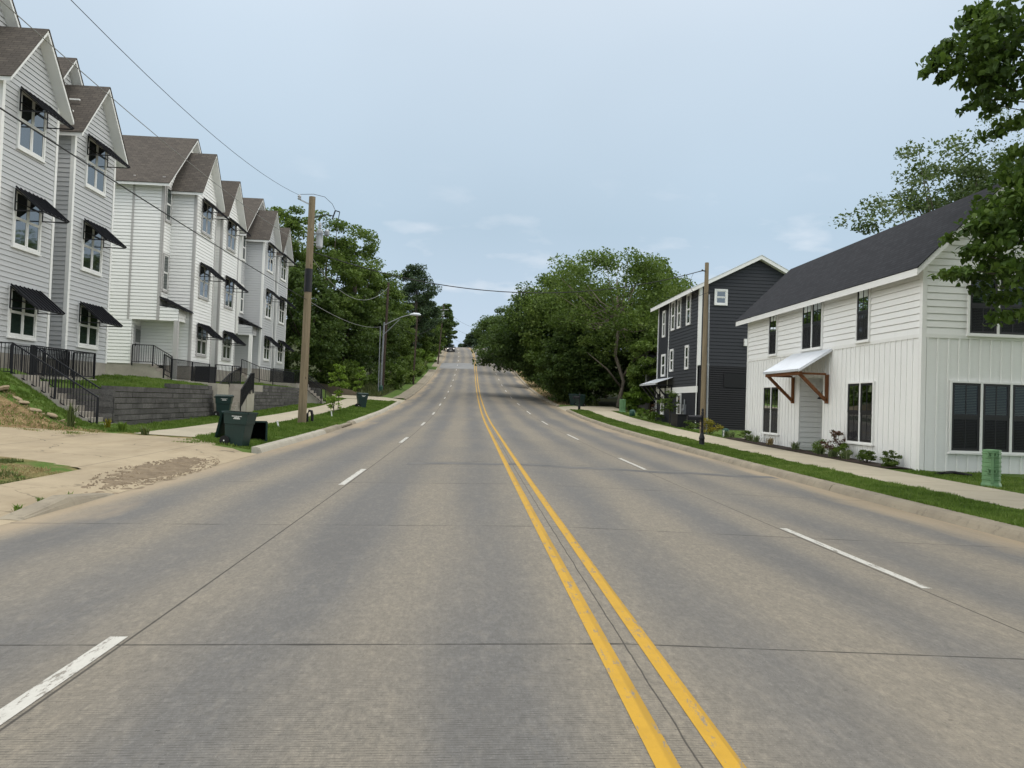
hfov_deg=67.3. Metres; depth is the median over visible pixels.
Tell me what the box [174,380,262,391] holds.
terrace slab
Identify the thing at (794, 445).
grass clump
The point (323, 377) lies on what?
bush
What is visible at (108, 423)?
weed
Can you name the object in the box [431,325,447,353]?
leafy tree
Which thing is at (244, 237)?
window
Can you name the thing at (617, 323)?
leafy tree
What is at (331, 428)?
kerb
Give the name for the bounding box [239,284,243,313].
window
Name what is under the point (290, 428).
verge grass
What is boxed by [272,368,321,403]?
metal railing
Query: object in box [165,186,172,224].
window
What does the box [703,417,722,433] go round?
shrub
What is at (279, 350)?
window
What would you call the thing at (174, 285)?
townhouse
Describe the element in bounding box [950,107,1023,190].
feathery tree
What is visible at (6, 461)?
rough grass
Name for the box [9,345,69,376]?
metal railing
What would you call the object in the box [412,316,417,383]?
utility pole
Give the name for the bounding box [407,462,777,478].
road repair strip
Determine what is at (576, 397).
mailbox
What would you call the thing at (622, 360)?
leafy tree
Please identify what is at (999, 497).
pavement
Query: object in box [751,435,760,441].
grass clump
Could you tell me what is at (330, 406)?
sapling
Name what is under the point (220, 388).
cheek wall
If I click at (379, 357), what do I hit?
steel post
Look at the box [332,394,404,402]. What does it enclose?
driveway
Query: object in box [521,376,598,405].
roadside weeds
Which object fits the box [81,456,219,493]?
gravel
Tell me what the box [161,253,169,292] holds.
window
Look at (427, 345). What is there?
leafy tree
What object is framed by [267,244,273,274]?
window
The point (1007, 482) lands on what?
verge grass
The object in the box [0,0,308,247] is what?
overhead cable
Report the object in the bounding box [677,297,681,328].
window
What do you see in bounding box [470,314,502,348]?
leafy tree
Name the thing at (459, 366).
road repair slab
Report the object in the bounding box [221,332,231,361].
window
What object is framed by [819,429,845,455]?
shrub
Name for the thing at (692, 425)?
shrub
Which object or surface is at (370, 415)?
kerb
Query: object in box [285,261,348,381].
leafy tree
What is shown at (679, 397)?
window
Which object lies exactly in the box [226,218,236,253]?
window
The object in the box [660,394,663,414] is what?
window
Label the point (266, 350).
window
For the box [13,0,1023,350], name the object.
sky
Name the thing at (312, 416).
valve pipe
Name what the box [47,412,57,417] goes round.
stone
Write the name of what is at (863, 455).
shrub
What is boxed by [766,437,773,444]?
grass clump
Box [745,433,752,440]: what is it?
grass clump
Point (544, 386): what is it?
bush
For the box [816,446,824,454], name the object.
grass clump
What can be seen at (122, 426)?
weed
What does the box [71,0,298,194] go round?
overhead cable
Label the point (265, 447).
kerb
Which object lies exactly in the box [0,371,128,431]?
bank grass
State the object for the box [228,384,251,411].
concrete stairs
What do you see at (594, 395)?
bush
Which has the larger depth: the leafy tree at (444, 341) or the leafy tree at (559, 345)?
the leafy tree at (444, 341)
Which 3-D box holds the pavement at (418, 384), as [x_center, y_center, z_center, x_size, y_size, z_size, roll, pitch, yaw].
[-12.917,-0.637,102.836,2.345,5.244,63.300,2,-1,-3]
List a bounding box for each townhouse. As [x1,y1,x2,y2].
[0,0,130,377]
[105,135,250,380]
[233,198,297,382]
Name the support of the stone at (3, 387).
on the ground at (609, 401)
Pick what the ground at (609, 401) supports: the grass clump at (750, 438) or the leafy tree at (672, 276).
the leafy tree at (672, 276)
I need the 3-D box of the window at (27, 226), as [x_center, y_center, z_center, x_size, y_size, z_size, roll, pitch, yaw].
[-16.804,-5.587,26.690,0.105,2.015,1.710,2,-1,-3]
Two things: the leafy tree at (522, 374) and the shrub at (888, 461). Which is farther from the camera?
the leafy tree at (522, 374)
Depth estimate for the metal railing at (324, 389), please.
56.99 m
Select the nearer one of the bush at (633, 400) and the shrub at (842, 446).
the shrub at (842, 446)
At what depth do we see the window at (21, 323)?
26.49 m
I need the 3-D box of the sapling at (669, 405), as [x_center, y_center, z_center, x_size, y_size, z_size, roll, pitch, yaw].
[9.582,1.495,47.169,1.417,2.236,1.139,1,-2,29]
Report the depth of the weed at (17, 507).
10.51 m
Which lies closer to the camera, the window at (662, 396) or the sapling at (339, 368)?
the sapling at (339, 368)
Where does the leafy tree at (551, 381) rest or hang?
on the ground at (609, 401)
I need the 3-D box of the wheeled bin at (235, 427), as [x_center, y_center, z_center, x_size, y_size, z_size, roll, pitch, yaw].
[-8.005,1.289,22.329,0.975,0.980,0.690,4,-1,5]
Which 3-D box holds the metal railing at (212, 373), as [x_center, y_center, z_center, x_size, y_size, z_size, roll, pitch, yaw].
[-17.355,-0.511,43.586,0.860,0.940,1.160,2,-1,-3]
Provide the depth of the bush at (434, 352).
155.18 m
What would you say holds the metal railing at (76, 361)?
on the terrace slab at (68, 379)
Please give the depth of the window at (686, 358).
46.09 m
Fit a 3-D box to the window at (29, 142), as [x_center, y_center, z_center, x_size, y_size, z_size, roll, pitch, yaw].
[-16.687,-8.944,26.772,0.105,2.055,1.710,2,-1,-3]
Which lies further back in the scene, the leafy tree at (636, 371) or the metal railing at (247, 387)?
the leafy tree at (636, 371)
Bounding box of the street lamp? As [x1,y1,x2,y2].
[379,313,420,390]
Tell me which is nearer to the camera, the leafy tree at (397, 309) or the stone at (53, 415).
the stone at (53, 415)
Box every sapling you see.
[324,394,341,412]
[328,363,349,406]
[353,367,366,391]
[657,390,679,423]
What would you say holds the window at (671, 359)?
in the dark house at (737, 292)
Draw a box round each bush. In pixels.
[284,350,311,379]
[311,353,361,388]
[329,359,379,389]
[370,361,410,389]
[392,355,423,383]
[404,349,426,375]
[413,349,434,369]
[425,345,440,361]
[536,379,546,391]
[546,382,569,400]
[565,369,616,404]
[609,376,638,406]
[622,386,654,411]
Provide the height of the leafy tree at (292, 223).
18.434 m
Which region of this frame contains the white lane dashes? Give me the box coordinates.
[0,360,931,724]
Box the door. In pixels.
[132,325,140,362]
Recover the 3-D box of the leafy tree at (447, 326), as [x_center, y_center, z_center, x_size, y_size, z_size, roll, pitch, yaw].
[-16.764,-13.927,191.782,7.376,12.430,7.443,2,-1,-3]
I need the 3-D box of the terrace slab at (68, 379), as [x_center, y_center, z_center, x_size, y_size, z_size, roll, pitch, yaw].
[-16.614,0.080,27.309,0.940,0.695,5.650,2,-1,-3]
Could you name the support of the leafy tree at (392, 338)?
on the ground at (609, 401)
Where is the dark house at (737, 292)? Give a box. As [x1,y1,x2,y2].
[640,255,788,430]
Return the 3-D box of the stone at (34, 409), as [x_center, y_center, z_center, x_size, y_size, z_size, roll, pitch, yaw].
[-14.497,0.782,23.329,0.470,0.137,0.307,2,-1,-3]
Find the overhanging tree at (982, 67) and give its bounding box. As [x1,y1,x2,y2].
[915,0,1023,327]
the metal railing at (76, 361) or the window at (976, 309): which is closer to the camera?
the window at (976, 309)
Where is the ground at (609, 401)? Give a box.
[0,340,1023,520]
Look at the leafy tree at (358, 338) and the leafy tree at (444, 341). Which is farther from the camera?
the leafy tree at (444, 341)
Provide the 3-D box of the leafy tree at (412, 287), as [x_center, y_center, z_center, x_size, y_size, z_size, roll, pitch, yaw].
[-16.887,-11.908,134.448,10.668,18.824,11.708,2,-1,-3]
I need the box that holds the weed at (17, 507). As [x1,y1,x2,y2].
[11,504,23,510]
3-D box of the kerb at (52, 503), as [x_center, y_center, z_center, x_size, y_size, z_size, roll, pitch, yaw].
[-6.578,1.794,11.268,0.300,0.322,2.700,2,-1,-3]
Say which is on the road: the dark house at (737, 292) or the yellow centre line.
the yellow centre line
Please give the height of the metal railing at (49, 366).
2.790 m
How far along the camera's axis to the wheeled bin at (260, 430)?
24.99 m
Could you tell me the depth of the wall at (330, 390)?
71.33 m
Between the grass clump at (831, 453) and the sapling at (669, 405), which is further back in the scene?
the sapling at (669, 405)
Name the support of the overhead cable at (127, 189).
attached to the utility pole at (303, 384)
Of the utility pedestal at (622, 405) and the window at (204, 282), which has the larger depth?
the utility pedestal at (622, 405)
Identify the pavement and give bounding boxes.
[0,468,120,525]
[138,399,356,436]
[393,369,433,397]
[432,349,443,366]
[590,410,1023,509]
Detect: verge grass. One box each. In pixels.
[87,397,396,449]
[569,409,1023,526]
[613,411,1023,493]
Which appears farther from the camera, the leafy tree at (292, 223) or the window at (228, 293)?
the leafy tree at (292, 223)
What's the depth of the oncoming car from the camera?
188.08 m
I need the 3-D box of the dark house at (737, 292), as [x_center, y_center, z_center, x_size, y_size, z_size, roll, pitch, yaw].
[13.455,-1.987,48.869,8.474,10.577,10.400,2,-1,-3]
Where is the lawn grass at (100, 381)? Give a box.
[43,373,294,388]
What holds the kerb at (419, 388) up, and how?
on the road
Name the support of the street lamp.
on the ground at (609, 401)
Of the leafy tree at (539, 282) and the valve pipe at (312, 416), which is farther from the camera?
the leafy tree at (539, 282)
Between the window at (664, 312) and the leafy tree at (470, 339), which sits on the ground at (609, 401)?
the leafy tree at (470, 339)
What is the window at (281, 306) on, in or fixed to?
in the townhouse at (265, 248)
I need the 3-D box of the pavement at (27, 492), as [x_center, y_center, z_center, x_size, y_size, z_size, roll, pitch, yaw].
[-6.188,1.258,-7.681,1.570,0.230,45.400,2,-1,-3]
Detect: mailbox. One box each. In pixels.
[573,393,579,408]
[686,408,704,444]
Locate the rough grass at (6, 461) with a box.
[0,458,30,484]
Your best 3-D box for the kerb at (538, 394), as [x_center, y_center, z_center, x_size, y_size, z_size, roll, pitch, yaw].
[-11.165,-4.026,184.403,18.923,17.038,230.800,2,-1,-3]
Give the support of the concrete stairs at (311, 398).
on the ground at (609, 401)
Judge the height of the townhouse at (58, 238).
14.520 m
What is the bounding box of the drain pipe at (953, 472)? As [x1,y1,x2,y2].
[935,471,971,475]
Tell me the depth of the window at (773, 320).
32.19 m
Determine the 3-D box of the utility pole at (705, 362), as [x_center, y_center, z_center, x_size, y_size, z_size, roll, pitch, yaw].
[9.488,-1.604,39.191,1.138,9.237,0.355,2,-1,-3]
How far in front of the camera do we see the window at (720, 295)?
43.94 m
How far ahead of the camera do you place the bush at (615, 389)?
71.60 m
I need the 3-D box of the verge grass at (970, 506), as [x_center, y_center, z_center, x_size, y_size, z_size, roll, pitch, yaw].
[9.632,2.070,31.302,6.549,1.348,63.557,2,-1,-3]
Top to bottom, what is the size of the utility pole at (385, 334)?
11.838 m
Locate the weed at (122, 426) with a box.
[117,422,127,431]
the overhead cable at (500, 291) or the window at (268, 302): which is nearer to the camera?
the overhead cable at (500, 291)
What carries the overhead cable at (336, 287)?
attached to the utility pole at (385, 334)
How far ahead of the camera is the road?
6.13 m
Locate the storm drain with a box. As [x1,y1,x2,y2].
[340,422,351,427]
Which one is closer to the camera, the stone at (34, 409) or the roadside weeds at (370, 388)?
the stone at (34, 409)
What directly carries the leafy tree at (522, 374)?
on the ground at (609, 401)
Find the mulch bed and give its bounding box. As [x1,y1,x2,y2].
[723,437,910,468]
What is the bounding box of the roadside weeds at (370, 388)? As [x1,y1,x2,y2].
[347,360,427,396]
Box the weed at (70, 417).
[64,403,80,426]
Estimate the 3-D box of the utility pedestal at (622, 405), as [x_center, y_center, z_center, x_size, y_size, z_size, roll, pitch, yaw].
[8.924,1.774,62.042,0.538,1.100,0.572,2,-1,-16]
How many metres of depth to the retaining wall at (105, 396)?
25.68 m
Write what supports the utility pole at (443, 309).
on the ground at (609, 401)
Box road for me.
[0,347,1023,767]
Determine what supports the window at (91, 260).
in the townhouse at (58, 238)
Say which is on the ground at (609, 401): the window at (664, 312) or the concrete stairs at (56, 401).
the concrete stairs at (56, 401)
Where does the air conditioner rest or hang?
on the ground at (609, 401)
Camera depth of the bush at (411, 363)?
116.39 m
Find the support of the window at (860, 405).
in the white house at (879, 343)
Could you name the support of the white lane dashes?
on the road
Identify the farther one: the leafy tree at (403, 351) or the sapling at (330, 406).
the leafy tree at (403, 351)
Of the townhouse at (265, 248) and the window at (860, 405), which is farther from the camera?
the townhouse at (265, 248)
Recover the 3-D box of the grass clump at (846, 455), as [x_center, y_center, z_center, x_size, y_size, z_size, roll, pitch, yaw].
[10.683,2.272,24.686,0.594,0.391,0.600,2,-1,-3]
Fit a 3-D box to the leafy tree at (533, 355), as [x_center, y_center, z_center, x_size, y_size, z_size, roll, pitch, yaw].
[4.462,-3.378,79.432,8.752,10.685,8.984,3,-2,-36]
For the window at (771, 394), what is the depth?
32.06 m
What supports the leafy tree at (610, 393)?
on the ground at (609, 401)
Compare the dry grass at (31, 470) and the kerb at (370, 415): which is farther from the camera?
the kerb at (370, 415)
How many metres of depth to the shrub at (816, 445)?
26.69 m
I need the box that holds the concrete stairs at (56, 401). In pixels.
[12,374,112,423]
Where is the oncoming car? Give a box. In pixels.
[447,344,455,351]
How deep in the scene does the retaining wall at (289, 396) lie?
47.73 m
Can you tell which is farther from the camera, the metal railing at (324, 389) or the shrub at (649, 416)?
the metal railing at (324, 389)
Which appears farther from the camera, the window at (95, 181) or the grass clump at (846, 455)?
the window at (95, 181)
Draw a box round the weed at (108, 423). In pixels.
[103,419,111,427]
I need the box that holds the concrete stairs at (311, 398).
[307,387,325,403]
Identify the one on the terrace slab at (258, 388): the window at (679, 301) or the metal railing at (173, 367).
the metal railing at (173, 367)
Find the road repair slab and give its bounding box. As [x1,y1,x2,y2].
[439,363,473,368]
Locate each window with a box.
[6,285,36,341]
[10,188,41,256]
[16,88,46,163]
[76,304,98,349]
[79,220,102,276]
[84,135,107,197]
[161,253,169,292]
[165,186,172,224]
[195,325,206,357]
[198,263,209,301]
[201,199,212,238]
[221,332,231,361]
[223,276,233,310]
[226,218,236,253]
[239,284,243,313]
[242,235,246,261]
[263,337,269,361]
[264,289,271,319]
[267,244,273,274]
[276,340,282,363]
[278,296,284,324]
[280,256,286,282]
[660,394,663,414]
[661,354,665,376]
[662,310,665,337]
[669,349,673,371]
[671,300,675,330]
[676,393,681,413]
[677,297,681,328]
[684,345,689,369]
[686,293,691,325]
[714,289,727,305]
[761,386,780,435]
[767,314,778,356]
[800,302,823,351]
[844,381,875,445]
[854,288,871,343]
[947,381,1023,455]
[966,278,1023,338]
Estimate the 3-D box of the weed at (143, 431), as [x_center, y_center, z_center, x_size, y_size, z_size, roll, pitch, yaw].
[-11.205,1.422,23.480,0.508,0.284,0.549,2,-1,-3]
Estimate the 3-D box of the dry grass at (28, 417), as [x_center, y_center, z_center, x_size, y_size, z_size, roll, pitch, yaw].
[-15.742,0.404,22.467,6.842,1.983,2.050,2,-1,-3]
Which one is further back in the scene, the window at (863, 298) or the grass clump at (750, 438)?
the grass clump at (750, 438)
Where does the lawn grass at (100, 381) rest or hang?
on the ground at (609, 401)
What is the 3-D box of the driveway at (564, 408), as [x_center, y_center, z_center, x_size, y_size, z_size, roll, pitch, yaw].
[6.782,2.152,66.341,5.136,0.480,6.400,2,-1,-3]
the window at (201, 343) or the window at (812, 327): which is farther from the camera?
the window at (201, 343)
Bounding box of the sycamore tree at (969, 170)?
[828,128,1017,234]
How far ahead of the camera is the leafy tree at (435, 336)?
151.82 m
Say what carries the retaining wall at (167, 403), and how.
on the ground at (609, 401)
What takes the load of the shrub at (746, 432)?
on the mulch bed
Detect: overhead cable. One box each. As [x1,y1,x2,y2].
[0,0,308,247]
[0,107,304,298]
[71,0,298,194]
[313,252,701,292]
[313,259,382,299]
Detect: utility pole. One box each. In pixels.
[297,194,339,422]
[382,282,389,390]
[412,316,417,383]
[437,304,447,363]
[690,262,709,432]
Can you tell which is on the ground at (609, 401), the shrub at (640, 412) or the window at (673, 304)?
the shrub at (640, 412)
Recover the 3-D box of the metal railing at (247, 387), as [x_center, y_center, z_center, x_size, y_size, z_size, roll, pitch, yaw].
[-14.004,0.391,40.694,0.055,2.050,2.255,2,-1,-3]
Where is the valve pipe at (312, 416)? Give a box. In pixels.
[306,409,313,421]
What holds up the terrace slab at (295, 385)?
on the ground at (609, 401)
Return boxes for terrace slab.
[42,376,96,380]
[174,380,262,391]
[257,382,308,393]
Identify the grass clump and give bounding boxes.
[728,431,736,437]
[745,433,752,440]
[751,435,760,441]
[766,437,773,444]
[790,441,800,449]
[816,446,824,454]
[826,448,837,456]
[838,449,854,458]
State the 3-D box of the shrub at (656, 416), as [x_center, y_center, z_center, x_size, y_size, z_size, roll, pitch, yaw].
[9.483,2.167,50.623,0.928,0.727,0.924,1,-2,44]
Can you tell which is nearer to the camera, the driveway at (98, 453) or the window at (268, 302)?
the driveway at (98, 453)
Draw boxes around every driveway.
[0,427,254,492]
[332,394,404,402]
[558,406,618,410]
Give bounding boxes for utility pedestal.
[619,399,625,411]
[981,449,1001,486]
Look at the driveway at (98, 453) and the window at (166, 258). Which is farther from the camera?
the window at (166, 258)
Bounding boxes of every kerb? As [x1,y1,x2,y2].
[0,493,114,520]
[251,429,325,453]
[322,420,355,432]
[353,401,400,422]
[404,350,444,399]
[514,371,558,406]
[566,409,1023,542]
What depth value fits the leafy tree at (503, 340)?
81.59 m
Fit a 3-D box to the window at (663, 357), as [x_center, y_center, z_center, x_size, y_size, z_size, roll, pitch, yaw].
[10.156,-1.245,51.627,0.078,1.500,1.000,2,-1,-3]
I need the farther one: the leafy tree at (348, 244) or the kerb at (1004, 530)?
the leafy tree at (348, 244)
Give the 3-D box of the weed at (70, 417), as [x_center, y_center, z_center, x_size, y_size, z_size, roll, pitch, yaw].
[-13.219,0.948,23.214,0.507,0.834,0.573,2,-1,-3]
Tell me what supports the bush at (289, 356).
on the ground at (609, 401)
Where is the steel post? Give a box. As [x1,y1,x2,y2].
[378,326,380,390]
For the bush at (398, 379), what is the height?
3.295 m
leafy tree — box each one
[271,205,322,370]
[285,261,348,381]
[291,210,371,372]
[312,224,393,360]
[313,277,388,372]
[346,295,409,374]
[357,269,414,366]
[387,301,419,372]
[398,263,445,348]
[403,316,433,358]
[406,296,443,355]
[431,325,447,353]
[437,303,458,349]
[462,332,485,348]
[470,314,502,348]
[471,291,604,381]
[476,305,517,352]
[504,256,616,353]
[512,359,546,384]
[518,305,599,399]
[519,246,696,406]
[531,317,627,401]
[545,324,613,396]
[597,287,629,397]
[599,298,658,395]
[625,261,694,366]
[626,325,657,410]
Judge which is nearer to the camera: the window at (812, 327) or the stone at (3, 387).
the stone at (3, 387)
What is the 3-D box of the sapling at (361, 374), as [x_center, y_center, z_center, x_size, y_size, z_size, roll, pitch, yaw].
[-11.081,0.219,56.028,1.087,2.994,1.014,3,-2,-43]
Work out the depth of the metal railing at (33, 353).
25.67 m
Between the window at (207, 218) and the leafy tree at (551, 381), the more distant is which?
the leafy tree at (551, 381)
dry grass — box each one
[0,390,105,433]
[0,463,62,483]
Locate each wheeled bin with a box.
[213,394,233,415]
[215,411,257,445]
[251,421,267,441]
[355,393,368,407]
[568,394,575,404]
[575,394,585,405]
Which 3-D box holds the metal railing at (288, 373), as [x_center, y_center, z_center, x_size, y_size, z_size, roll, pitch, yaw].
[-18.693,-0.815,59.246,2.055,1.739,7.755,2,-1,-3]
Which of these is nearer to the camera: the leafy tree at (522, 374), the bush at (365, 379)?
the bush at (365, 379)
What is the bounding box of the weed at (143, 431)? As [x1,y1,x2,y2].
[139,426,151,434]
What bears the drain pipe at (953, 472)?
on the ground at (609, 401)
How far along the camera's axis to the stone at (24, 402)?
23.25 m
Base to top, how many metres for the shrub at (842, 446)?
0.587 m
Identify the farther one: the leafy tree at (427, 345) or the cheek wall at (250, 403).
the leafy tree at (427, 345)
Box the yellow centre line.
[465,347,745,767]
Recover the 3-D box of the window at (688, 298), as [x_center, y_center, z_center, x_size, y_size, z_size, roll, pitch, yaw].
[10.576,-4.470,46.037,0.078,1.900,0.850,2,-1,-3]
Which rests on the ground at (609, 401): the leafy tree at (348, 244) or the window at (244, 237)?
the leafy tree at (348, 244)
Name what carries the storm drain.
on the ground at (609, 401)
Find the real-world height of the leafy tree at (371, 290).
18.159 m
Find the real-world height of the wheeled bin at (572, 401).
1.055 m
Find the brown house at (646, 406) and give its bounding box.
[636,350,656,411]
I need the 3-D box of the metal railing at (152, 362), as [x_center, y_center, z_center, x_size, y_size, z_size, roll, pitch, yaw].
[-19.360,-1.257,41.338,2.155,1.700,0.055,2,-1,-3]
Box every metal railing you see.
[0,342,98,423]
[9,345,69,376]
[29,345,95,378]
[31,345,113,422]
[131,344,172,376]
[163,354,209,382]
[195,366,216,382]
[214,364,241,385]
[240,373,254,410]
[241,359,293,382]
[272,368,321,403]
[308,374,325,401]
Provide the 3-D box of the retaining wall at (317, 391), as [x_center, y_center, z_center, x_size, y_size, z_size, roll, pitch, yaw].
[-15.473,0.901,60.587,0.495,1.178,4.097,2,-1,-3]
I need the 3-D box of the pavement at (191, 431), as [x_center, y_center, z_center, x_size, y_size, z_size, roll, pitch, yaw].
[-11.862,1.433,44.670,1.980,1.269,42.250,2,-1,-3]
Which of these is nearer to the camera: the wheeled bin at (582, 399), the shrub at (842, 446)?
the shrub at (842, 446)
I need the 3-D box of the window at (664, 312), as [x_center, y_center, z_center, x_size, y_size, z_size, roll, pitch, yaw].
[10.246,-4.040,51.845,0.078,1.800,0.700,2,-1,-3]
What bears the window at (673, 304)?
in the dark house at (737, 292)
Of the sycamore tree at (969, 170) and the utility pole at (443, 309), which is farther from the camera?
the utility pole at (443, 309)
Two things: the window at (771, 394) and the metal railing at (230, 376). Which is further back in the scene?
the metal railing at (230, 376)
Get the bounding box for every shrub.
[636,408,649,416]
[643,409,652,419]
[650,412,664,421]
[683,420,699,429]
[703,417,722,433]
[737,430,751,439]
[811,439,826,452]
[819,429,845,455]
[833,443,852,456]
[855,450,877,462]
[879,450,902,466]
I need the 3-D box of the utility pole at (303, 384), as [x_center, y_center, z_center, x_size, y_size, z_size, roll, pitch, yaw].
[-8.923,-3.145,34.755,1.896,10.879,0.551,2,-1,-12]
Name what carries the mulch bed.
on the ground at (609, 401)
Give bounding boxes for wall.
[57,388,114,422]
[101,383,213,424]
[205,383,228,415]
[246,392,253,411]
[252,385,298,409]
[308,382,356,394]
[311,388,322,398]
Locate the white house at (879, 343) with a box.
[735,184,1023,473]
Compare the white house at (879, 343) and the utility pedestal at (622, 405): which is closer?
the white house at (879, 343)
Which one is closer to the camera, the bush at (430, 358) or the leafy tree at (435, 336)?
the bush at (430, 358)
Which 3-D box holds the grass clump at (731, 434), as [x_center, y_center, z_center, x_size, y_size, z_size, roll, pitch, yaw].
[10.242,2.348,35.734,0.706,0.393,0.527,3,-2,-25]
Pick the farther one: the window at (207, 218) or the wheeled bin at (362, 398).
the wheeled bin at (362, 398)
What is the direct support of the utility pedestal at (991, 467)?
on the ground at (609, 401)
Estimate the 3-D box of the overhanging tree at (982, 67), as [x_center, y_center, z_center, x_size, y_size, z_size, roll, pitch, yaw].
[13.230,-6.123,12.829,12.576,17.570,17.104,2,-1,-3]
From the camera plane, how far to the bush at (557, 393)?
77.65 m
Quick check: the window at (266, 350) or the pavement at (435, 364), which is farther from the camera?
the pavement at (435, 364)
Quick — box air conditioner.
[671,414,689,427]
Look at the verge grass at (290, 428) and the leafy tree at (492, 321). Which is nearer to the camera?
the verge grass at (290, 428)
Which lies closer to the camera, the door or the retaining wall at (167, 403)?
the retaining wall at (167, 403)
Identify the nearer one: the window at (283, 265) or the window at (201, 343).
the window at (201, 343)
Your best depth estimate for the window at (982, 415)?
21.60 m
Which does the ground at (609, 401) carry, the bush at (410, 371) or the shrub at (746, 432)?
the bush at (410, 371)
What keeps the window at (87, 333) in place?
in the townhouse at (58, 238)
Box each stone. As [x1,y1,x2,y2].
[0,385,9,389]
[19,400,29,403]
[27,407,41,411]
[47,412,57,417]

